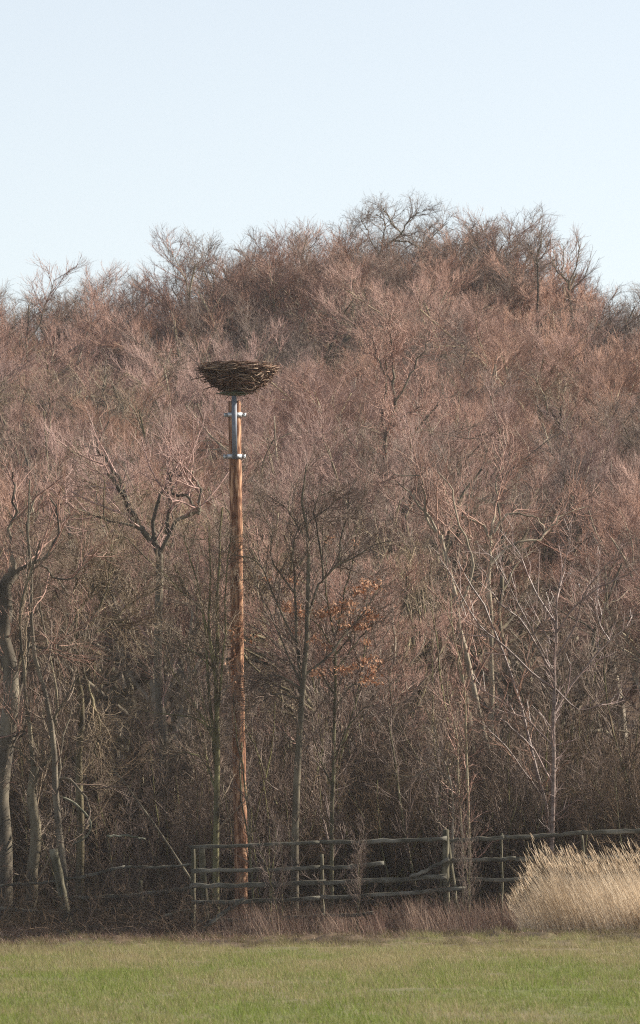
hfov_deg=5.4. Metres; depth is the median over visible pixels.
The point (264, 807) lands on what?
young sapling
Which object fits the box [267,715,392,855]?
bare shrub
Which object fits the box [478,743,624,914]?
bare shrub
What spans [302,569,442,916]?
young sapling
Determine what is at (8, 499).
beech tree
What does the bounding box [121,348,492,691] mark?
beech tree
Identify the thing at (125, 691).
oak tree
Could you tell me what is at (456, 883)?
bramble shrub
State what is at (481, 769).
bare shrub
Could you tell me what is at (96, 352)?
beech tree
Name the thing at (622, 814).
bare shrub
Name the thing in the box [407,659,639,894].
bare shrub
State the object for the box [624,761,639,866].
young sapling
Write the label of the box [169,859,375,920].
bramble shrub
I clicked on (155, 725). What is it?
bare shrub
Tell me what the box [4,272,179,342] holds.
beech tree
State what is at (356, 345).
ash tree
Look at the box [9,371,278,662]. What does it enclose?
beech tree
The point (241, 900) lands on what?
fallen rail
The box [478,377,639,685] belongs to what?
ash tree
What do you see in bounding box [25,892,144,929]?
bramble shrub
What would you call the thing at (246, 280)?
crest tree
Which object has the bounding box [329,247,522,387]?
beech tree
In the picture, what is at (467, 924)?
dry weeds
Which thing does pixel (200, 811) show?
young sapling
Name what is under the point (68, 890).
bare shrub
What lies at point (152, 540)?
dark limbed oak
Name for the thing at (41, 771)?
young sapling
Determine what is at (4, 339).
beech tree
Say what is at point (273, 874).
young sapling
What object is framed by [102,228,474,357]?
crest tree
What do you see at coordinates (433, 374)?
beech tree
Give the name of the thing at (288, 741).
bare shrub
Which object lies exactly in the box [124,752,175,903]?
young sapling
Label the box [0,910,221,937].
dry edge grass
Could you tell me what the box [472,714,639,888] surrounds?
bare shrub
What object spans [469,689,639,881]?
bare shrub
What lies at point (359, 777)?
bare shrub
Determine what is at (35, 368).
beech tree
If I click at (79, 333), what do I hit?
beech tree
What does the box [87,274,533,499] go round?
oak tree
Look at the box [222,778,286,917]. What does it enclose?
young sapling
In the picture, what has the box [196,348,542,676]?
beech tree
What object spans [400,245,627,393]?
crest tree
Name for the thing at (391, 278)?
ash tree
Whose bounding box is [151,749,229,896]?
bare shrub
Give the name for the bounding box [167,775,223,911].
young sapling
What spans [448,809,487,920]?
young sapling
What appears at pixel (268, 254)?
crest tree
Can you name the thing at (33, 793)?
forked tree
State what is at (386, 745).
young sapling
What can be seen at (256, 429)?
beech tree
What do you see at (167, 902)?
bramble shrub
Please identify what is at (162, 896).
bramble shrub
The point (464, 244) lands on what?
ash tree
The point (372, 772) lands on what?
bare shrub
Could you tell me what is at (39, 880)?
bare shrub
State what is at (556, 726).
bare shrub
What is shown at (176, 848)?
bare shrub
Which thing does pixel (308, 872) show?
bare shrub
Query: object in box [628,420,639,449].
ash tree
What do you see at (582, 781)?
young sapling
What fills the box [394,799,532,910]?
bare shrub
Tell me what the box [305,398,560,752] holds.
oak tree
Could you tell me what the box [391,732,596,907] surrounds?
bare shrub
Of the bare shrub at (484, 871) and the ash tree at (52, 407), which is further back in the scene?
the ash tree at (52, 407)
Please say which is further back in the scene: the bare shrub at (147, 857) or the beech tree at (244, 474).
the beech tree at (244, 474)
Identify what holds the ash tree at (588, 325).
on the ground at (320, 939)
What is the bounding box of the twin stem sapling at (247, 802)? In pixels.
[212,693,276,914]
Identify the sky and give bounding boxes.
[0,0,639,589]
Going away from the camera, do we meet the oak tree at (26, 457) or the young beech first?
the young beech
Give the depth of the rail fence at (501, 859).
148.62 m
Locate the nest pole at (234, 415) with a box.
[216,391,252,918]
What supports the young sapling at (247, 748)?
on the ground at (320, 939)
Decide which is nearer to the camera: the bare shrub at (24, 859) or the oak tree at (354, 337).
the bare shrub at (24, 859)
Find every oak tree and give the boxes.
[0,344,267,584]
[0,347,187,559]
[0,393,168,601]
[0,461,295,818]
[0,462,353,824]
[2,335,116,425]
[16,489,230,842]
[62,378,275,727]
[72,358,244,577]
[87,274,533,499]
[95,474,450,876]
[115,471,486,788]
[140,284,510,451]
[205,374,590,747]
[255,324,599,653]
[257,437,615,766]
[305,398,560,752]
[346,468,639,778]
[450,528,639,802]
[491,293,639,435]
[510,308,639,446]
[560,585,639,810]
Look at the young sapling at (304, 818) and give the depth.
152.14 m
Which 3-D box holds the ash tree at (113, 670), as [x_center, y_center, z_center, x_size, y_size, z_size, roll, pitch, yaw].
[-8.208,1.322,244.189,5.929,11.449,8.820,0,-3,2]
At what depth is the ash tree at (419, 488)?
197.30 m
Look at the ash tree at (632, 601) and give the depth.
179.33 m
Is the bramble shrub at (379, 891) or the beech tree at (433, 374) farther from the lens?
the beech tree at (433, 374)
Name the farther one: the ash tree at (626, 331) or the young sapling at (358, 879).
the ash tree at (626, 331)
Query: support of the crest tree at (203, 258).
on the ground at (320, 939)
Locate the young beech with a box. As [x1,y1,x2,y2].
[225,503,415,918]
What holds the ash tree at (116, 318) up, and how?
on the ground at (320, 939)
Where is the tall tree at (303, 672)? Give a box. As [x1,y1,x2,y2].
[200,437,416,920]
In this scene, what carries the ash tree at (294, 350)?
on the ground at (320, 939)
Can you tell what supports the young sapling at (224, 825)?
on the ground at (320, 939)
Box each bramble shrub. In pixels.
[0,848,217,937]
[0,850,124,937]
[0,874,78,935]
[10,878,182,936]
[13,885,71,928]
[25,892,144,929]
[55,845,291,935]
[68,870,237,935]
[78,857,289,924]
[94,890,184,933]
[126,850,378,919]
[126,875,285,938]
[144,886,232,930]
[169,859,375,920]
[214,851,450,926]
[215,886,355,935]
[232,872,378,934]
[284,851,451,924]
[312,866,509,924]
[326,889,461,931]
[347,844,560,918]
[351,877,492,933]
[406,849,557,918]
[424,887,535,929]
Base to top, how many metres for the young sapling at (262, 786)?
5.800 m
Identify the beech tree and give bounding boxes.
[0,251,203,425]
[0,283,136,427]
[0,323,43,368]
[0,336,74,461]
[0,339,54,482]
[0,340,177,480]
[0,359,133,564]
[0,445,97,694]
[0,465,60,570]
[0,474,66,591]
[0,532,112,688]
[1,418,250,759]
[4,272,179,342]
[6,336,89,651]
[7,486,278,818]
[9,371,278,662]
[11,327,133,414]
[12,319,213,417]
[21,312,118,372]
[27,418,273,768]
[44,259,193,531]
[47,440,297,774]
[58,306,233,437]
[69,252,418,415]
[87,316,329,664]
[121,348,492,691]
[141,241,357,398]
[149,377,428,708]
[161,218,502,333]
[186,442,456,775]
[194,218,371,297]
[194,518,494,911]
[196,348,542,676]
[205,360,550,533]
[208,333,501,651]
[250,392,518,658]
[255,251,437,375]
[271,317,557,449]
[283,457,595,797]
[302,260,639,587]
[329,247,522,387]
[353,359,543,693]
[363,280,639,607]
[381,359,639,737]
[410,216,598,367]
[431,377,613,724]
[440,399,636,768]
[457,336,639,640]
[462,258,626,336]
[472,306,639,450]
[474,362,639,565]
[508,421,639,744]
[513,474,639,667]
[530,364,639,464]
[540,483,639,839]
[564,483,639,664]
[579,452,639,648]
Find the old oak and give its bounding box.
[0,437,136,928]
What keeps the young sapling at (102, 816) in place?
on the ground at (320, 939)
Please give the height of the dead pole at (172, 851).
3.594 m
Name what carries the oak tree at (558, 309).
on the ground at (320, 939)
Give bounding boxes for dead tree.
[513,214,563,436]
[542,229,600,579]
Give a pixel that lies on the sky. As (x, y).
(119, 119)
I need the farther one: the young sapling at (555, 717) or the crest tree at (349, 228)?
the crest tree at (349, 228)
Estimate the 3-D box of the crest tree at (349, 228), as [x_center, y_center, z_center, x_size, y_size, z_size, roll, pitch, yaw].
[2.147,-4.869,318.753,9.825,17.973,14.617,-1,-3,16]
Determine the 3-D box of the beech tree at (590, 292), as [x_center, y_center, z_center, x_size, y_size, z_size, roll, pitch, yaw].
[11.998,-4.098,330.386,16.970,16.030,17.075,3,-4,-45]
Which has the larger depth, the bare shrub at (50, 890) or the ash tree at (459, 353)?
the ash tree at (459, 353)
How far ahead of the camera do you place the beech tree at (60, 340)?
302.04 m
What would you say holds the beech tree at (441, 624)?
on the ground at (320, 939)
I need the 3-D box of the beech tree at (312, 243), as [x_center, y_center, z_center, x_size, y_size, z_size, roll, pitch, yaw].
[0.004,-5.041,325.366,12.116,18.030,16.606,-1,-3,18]
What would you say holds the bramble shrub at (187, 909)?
on the ground at (320, 939)
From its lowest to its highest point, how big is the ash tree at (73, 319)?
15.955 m
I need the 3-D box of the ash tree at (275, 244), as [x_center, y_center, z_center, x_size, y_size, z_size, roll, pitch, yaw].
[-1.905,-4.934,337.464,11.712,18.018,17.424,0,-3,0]
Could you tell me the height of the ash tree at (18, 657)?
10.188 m
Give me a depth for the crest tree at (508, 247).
309.10 m
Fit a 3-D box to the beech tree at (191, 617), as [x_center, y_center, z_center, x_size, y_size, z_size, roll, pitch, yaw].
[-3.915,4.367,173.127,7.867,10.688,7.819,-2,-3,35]
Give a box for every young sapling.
[9,717,110,924]
[11,734,75,866]
[82,744,137,915]
[95,781,156,918]
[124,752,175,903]
[137,783,212,908]
[154,655,287,914]
[165,672,262,899]
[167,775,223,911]
[167,793,196,892]
[189,737,265,917]
[200,682,307,912]
[207,687,266,829]
[211,558,399,919]
[219,823,234,908]
[220,741,341,913]
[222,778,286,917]
[229,663,326,911]
[246,749,284,906]
[248,819,286,914]
[250,805,296,923]
[256,692,354,901]
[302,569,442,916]
[302,730,359,912]
[323,655,483,902]
[338,808,376,931]
[358,668,490,913]
[389,571,491,898]
[405,730,462,904]
[408,664,486,828]
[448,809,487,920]
[466,647,579,889]
[472,647,595,913]
[496,653,594,872]
[504,709,579,888]
[525,547,639,846]
[563,722,638,887]
[574,604,639,849]
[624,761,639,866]
[627,550,639,718]
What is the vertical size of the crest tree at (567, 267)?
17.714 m
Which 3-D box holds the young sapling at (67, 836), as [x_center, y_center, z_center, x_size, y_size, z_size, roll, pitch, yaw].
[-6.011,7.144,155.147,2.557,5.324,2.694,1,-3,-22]
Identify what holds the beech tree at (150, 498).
on the ground at (320, 939)
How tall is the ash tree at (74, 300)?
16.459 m
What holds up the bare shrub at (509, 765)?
on the ground at (320, 939)
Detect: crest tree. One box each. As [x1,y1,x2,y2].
[78,222,364,450]
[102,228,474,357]
[103,225,286,483]
[111,239,310,402]
[154,219,370,346]
[156,227,295,568]
[191,214,588,387]
[217,222,424,382]
[273,212,601,319]
[286,212,464,279]
[352,218,633,352]
[355,224,551,323]
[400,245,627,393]
[414,203,568,324]
[436,214,606,464]
[446,204,621,339]
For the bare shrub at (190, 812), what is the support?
on the ground at (320, 939)
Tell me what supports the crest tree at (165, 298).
on the ground at (320, 939)
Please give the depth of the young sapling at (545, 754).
152.72 m
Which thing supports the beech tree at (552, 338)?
on the ground at (320, 939)
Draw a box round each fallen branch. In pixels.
[51,926,117,932]
[123,909,195,931]
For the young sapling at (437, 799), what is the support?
on the ground at (320, 939)
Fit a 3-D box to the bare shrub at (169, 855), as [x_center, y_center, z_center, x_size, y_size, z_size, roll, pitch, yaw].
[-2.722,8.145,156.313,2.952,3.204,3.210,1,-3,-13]
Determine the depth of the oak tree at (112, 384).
248.05 m
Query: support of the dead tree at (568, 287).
on the ground at (320, 939)
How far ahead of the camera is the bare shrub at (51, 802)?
156.79 m
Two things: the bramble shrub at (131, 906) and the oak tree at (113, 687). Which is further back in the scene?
the oak tree at (113, 687)
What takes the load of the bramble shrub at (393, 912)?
on the ground at (320, 939)
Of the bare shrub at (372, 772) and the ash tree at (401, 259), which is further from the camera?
the ash tree at (401, 259)
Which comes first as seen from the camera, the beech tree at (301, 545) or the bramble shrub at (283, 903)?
the bramble shrub at (283, 903)
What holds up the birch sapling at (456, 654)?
on the ground at (320, 939)
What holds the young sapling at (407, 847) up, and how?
on the ground at (320, 939)
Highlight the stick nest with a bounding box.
[191,356,281,399]
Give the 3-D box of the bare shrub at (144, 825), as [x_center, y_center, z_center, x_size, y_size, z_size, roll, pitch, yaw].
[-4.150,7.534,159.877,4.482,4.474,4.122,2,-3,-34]
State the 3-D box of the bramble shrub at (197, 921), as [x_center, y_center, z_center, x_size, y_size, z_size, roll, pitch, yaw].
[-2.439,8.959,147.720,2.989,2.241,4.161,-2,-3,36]
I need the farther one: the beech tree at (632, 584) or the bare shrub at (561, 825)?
the beech tree at (632, 584)
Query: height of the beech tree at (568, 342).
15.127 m
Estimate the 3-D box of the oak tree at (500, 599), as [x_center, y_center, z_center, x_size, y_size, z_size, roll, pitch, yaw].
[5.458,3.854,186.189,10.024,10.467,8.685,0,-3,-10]
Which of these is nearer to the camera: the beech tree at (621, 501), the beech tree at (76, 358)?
the beech tree at (621, 501)
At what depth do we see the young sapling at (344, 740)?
155.30 m
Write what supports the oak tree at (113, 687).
on the ground at (320, 939)
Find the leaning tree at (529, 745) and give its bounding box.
[449,553,568,902]
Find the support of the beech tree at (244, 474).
on the ground at (320, 939)
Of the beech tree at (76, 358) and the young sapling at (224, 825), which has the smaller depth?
the young sapling at (224, 825)
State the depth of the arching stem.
151.45 m
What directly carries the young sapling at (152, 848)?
on the ground at (320, 939)
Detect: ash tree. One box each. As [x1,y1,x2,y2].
[0,273,117,384]
[0,279,37,343]
[0,286,38,340]
[0,293,81,362]
[0,453,32,562]
[0,508,96,740]
[8,374,184,628]
[11,386,161,696]
[23,272,163,332]
[26,286,160,379]
[34,270,170,361]
[63,422,194,671]
[78,255,213,369]
[105,287,321,481]
[117,229,417,332]
[176,225,321,302]
[216,414,410,635]
[227,309,354,485]
[259,420,480,764]
[285,230,481,588]
[316,217,462,284]
[325,301,496,422]
[326,309,498,413]
[344,311,544,557]
[356,235,635,591]
[371,211,514,279]
[388,217,593,320]
[419,217,504,257]
[435,282,639,567]
[441,225,555,292]
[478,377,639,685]
[504,421,637,772]
[531,262,624,347]
[546,291,639,569]
[576,388,639,553]
[616,282,639,337]
[618,506,639,664]
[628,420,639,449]
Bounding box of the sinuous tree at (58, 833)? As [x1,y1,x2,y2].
[0,435,171,924]
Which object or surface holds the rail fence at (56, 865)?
on the ground at (320, 939)
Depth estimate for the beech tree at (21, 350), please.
279.36 m
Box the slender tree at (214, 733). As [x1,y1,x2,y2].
[107,487,258,918]
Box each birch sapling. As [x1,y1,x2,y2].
[417,536,497,912]
[420,663,482,907]
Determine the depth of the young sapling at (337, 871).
153.58 m
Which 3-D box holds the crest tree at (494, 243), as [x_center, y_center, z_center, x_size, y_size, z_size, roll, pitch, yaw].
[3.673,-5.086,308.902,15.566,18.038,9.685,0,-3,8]
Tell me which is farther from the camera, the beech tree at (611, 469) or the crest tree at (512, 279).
the crest tree at (512, 279)
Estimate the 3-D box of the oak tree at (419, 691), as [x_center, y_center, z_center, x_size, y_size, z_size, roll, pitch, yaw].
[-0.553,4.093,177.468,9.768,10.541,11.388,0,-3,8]
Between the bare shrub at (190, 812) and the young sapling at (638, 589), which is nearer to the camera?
the bare shrub at (190, 812)
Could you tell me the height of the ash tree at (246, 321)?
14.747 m
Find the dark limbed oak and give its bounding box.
[22,399,256,912]
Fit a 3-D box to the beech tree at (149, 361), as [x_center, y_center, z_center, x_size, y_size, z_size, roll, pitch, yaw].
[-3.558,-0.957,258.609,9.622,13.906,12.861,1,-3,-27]
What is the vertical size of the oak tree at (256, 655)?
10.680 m
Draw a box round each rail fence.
[0,848,190,925]
[189,829,465,934]
[449,828,639,918]
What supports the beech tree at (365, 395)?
on the ground at (320, 939)
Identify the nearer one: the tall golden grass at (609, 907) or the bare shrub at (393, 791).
the tall golden grass at (609, 907)
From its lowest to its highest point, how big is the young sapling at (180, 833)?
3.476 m
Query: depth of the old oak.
151.46 m
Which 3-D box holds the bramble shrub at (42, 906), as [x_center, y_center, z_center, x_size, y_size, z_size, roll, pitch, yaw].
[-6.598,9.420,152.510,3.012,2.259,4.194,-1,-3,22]
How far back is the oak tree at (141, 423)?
226.14 m
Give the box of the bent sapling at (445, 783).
[384,695,471,867]
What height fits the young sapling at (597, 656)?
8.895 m
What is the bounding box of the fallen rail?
[200,898,244,931]
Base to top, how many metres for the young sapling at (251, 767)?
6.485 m
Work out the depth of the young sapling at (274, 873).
152.05 m
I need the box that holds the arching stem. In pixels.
[59,795,91,844]
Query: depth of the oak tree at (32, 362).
278.92 m
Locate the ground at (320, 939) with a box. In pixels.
[0,597,639,1023]
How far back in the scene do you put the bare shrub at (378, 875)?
152.62 m
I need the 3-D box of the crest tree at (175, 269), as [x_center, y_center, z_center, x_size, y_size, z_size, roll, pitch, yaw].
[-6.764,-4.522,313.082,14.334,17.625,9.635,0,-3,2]
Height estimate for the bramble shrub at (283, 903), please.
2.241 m
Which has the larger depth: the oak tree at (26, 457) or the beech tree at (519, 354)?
the beech tree at (519, 354)
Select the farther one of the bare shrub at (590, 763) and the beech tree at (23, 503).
the beech tree at (23, 503)
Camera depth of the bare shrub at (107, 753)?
159.34 m
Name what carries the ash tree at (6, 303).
on the ground at (320, 939)
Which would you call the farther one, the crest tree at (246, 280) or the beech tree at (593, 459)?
the crest tree at (246, 280)
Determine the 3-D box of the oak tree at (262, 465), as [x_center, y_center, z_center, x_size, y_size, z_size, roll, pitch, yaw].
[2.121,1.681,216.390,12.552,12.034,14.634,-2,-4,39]
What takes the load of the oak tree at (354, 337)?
on the ground at (320, 939)
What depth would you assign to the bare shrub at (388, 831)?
152.78 m
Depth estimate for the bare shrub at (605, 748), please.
166.37 m
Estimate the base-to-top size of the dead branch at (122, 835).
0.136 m
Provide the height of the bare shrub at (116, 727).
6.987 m
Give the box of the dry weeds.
[0,891,639,944]
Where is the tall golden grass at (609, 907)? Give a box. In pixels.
[504,834,639,933]
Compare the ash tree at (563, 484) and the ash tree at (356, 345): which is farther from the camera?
the ash tree at (356, 345)
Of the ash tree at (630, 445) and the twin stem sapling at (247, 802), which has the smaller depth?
the twin stem sapling at (247, 802)
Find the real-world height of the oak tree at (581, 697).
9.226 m
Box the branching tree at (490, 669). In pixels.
[398,414,636,902]
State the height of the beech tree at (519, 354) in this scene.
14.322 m
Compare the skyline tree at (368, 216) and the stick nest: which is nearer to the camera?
the stick nest
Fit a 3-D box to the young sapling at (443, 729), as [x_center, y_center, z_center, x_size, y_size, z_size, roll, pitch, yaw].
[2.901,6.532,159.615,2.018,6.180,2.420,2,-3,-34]
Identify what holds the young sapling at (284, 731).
on the ground at (320, 939)
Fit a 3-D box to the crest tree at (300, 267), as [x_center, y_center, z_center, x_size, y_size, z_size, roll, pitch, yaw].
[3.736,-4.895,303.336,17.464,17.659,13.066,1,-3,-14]
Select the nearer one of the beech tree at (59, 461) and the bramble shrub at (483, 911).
the bramble shrub at (483, 911)
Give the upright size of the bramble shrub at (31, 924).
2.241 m
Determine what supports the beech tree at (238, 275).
on the ground at (320, 939)
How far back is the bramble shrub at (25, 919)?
148.69 m
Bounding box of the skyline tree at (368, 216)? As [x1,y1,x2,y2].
[338,188,460,270]
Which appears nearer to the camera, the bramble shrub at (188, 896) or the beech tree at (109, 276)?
the bramble shrub at (188, 896)
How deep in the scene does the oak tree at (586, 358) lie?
299.52 m
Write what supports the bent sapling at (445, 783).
on the ground at (320, 939)
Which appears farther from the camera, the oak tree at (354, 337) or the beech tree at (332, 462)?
the oak tree at (354, 337)
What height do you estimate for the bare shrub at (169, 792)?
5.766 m
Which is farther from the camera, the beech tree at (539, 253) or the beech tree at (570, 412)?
the beech tree at (539, 253)
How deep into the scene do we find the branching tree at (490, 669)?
163.26 m
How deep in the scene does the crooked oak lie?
153.26 m
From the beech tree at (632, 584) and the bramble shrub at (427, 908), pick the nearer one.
the bramble shrub at (427, 908)
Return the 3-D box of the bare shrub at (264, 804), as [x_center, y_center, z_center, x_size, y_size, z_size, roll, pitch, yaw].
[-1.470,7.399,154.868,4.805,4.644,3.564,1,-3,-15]
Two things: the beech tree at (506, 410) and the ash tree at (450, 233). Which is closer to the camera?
the beech tree at (506, 410)
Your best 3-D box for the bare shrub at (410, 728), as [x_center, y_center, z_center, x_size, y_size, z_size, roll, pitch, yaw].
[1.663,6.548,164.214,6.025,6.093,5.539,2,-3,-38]
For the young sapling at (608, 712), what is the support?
on the ground at (320, 939)
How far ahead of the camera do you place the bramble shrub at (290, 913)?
147.71 m
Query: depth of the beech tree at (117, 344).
295.96 m
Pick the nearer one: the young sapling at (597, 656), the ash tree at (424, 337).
the young sapling at (597, 656)
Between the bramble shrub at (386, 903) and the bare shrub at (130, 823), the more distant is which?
the bare shrub at (130, 823)
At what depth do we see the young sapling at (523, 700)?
157.67 m
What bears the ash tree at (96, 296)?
on the ground at (320, 939)
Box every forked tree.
[0,489,121,925]
[343,290,458,727]
[348,397,515,903]
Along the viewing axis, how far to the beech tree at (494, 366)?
258.94 m
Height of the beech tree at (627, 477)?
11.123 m
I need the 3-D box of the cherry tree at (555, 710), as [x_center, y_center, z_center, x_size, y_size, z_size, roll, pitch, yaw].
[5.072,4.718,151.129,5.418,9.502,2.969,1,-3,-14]
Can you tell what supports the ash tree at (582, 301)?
on the ground at (320, 939)
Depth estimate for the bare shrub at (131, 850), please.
158.32 m
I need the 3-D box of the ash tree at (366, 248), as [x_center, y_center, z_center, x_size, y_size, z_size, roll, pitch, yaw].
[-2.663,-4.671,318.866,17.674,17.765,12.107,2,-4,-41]
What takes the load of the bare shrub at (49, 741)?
on the ground at (320, 939)
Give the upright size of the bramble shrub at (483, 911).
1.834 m
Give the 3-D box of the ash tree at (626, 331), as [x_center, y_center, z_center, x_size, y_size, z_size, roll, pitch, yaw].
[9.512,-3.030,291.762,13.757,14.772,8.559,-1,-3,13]
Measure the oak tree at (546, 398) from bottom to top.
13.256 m
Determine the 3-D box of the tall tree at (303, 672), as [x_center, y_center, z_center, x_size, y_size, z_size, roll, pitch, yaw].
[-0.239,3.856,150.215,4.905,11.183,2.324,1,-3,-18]
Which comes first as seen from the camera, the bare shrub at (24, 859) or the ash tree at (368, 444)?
the bare shrub at (24, 859)
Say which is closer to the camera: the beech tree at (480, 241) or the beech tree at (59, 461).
the beech tree at (59, 461)
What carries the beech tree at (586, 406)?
on the ground at (320, 939)
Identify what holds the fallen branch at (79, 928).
on the ground at (320, 939)
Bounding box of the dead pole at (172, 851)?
[113,769,210,915]
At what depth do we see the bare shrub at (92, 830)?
158.79 m
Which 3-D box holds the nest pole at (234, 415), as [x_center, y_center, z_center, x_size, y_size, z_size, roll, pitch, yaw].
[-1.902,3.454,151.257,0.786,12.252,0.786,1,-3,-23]
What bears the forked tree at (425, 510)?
on the ground at (320, 939)
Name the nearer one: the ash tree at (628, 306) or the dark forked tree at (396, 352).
the dark forked tree at (396, 352)
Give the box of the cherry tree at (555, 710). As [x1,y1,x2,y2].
[434,515,639,901]
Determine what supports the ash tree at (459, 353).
on the ground at (320, 939)
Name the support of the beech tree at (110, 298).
on the ground at (320, 939)
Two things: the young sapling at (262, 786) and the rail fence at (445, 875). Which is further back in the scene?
the young sapling at (262, 786)
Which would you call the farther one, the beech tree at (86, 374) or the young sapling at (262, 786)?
the beech tree at (86, 374)
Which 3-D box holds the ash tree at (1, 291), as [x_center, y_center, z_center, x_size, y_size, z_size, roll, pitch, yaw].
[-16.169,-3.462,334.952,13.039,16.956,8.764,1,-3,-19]
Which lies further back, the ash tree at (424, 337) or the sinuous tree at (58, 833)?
the ash tree at (424, 337)
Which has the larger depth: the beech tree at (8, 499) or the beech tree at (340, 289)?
the beech tree at (340, 289)
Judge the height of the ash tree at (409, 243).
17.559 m
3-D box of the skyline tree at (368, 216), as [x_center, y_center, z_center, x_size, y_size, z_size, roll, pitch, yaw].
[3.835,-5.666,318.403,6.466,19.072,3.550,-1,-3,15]
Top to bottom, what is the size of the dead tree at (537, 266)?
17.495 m
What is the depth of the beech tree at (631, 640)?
184.66 m
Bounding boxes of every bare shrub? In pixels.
[0,637,187,914]
[0,663,200,914]
[0,693,105,865]
[9,668,169,924]
[9,698,62,925]
[9,749,70,919]
[11,636,199,922]
[12,829,66,926]
[13,758,134,918]
[13,806,124,917]
[14,838,103,910]
[36,854,110,922]
[39,685,222,917]
[59,764,191,900]
[63,804,163,924]
[66,837,161,924]
[70,742,252,915]
[121,636,362,853]
[122,688,350,898]
[123,829,177,905]
[147,813,229,907]
[150,743,358,917]
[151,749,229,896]
[152,769,288,917]
[153,794,262,913]
[198,689,412,891]
[228,733,427,919]
[250,706,477,921]
[251,678,445,918]
[253,805,344,921]
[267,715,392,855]
[268,662,486,901]
[279,701,433,911]
[304,744,481,919]
[323,782,458,925]
[345,684,559,911]
[351,697,505,906]
[388,766,507,917]
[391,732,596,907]
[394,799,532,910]
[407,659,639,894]
[419,709,596,906]
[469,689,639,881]
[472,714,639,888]
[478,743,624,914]
[478,753,639,909]
[485,783,622,886]
[504,665,639,789]
[522,657,639,885]
[532,739,639,887]
[541,731,639,887]
[575,722,639,852]
[601,812,639,863]
[618,770,639,834]
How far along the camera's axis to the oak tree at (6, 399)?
257.56 m
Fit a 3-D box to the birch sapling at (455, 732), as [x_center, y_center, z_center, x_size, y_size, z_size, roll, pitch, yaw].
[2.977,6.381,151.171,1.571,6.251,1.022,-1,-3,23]
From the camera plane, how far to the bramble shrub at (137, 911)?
148.79 m
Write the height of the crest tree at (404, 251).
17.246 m
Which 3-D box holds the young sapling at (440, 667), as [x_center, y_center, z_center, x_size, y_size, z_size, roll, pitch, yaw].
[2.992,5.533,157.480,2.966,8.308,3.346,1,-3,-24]
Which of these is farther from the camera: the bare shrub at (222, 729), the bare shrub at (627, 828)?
the bare shrub at (222, 729)
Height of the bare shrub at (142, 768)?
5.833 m
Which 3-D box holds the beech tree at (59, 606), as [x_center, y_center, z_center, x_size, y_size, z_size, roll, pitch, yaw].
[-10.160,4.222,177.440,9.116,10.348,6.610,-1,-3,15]
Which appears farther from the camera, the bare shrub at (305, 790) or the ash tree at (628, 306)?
the ash tree at (628, 306)
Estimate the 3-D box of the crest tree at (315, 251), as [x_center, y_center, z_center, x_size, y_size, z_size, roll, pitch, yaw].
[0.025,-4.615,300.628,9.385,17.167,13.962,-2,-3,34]
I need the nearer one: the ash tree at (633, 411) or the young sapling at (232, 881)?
the young sapling at (232, 881)
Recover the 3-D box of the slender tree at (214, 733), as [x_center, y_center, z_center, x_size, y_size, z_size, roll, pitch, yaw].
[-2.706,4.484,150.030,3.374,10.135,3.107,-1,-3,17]
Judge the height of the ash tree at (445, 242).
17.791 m
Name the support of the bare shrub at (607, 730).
on the ground at (320, 939)
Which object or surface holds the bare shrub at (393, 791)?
on the ground at (320, 939)
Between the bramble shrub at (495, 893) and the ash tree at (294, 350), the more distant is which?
the ash tree at (294, 350)
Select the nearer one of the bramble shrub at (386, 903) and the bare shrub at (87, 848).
the bramble shrub at (386, 903)
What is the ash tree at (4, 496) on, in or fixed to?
on the ground at (320, 939)
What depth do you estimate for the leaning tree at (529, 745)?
151.78 m
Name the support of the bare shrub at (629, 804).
on the ground at (320, 939)
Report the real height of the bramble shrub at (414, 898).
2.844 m
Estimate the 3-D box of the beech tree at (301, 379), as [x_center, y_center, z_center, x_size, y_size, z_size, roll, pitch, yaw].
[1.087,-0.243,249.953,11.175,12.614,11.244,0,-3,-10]
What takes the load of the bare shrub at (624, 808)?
on the ground at (320, 939)
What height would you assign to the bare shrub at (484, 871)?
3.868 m
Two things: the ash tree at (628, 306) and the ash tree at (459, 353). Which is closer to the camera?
the ash tree at (459, 353)
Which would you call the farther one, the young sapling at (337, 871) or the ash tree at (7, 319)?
the ash tree at (7, 319)
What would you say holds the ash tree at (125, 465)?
on the ground at (320, 939)
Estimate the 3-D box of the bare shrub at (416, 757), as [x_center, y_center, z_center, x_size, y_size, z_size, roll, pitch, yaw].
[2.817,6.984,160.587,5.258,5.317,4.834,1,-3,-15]
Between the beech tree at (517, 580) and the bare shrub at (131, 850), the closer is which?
the bare shrub at (131, 850)
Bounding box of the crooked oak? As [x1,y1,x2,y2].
[20,436,207,922]
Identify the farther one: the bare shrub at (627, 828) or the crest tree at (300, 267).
the crest tree at (300, 267)
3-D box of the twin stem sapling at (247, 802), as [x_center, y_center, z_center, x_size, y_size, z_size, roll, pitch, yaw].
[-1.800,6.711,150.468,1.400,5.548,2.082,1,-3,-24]
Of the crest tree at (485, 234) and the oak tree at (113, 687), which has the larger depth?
the crest tree at (485, 234)
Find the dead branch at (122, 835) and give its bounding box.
[107,834,145,839]
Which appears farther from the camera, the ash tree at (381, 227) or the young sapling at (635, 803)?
the ash tree at (381, 227)
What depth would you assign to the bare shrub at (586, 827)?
151.71 m
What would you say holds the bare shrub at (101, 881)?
on the ground at (320, 939)
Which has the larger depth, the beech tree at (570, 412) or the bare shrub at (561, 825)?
the beech tree at (570, 412)
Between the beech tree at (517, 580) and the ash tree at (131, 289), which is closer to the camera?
the beech tree at (517, 580)
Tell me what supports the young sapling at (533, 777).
on the ground at (320, 939)

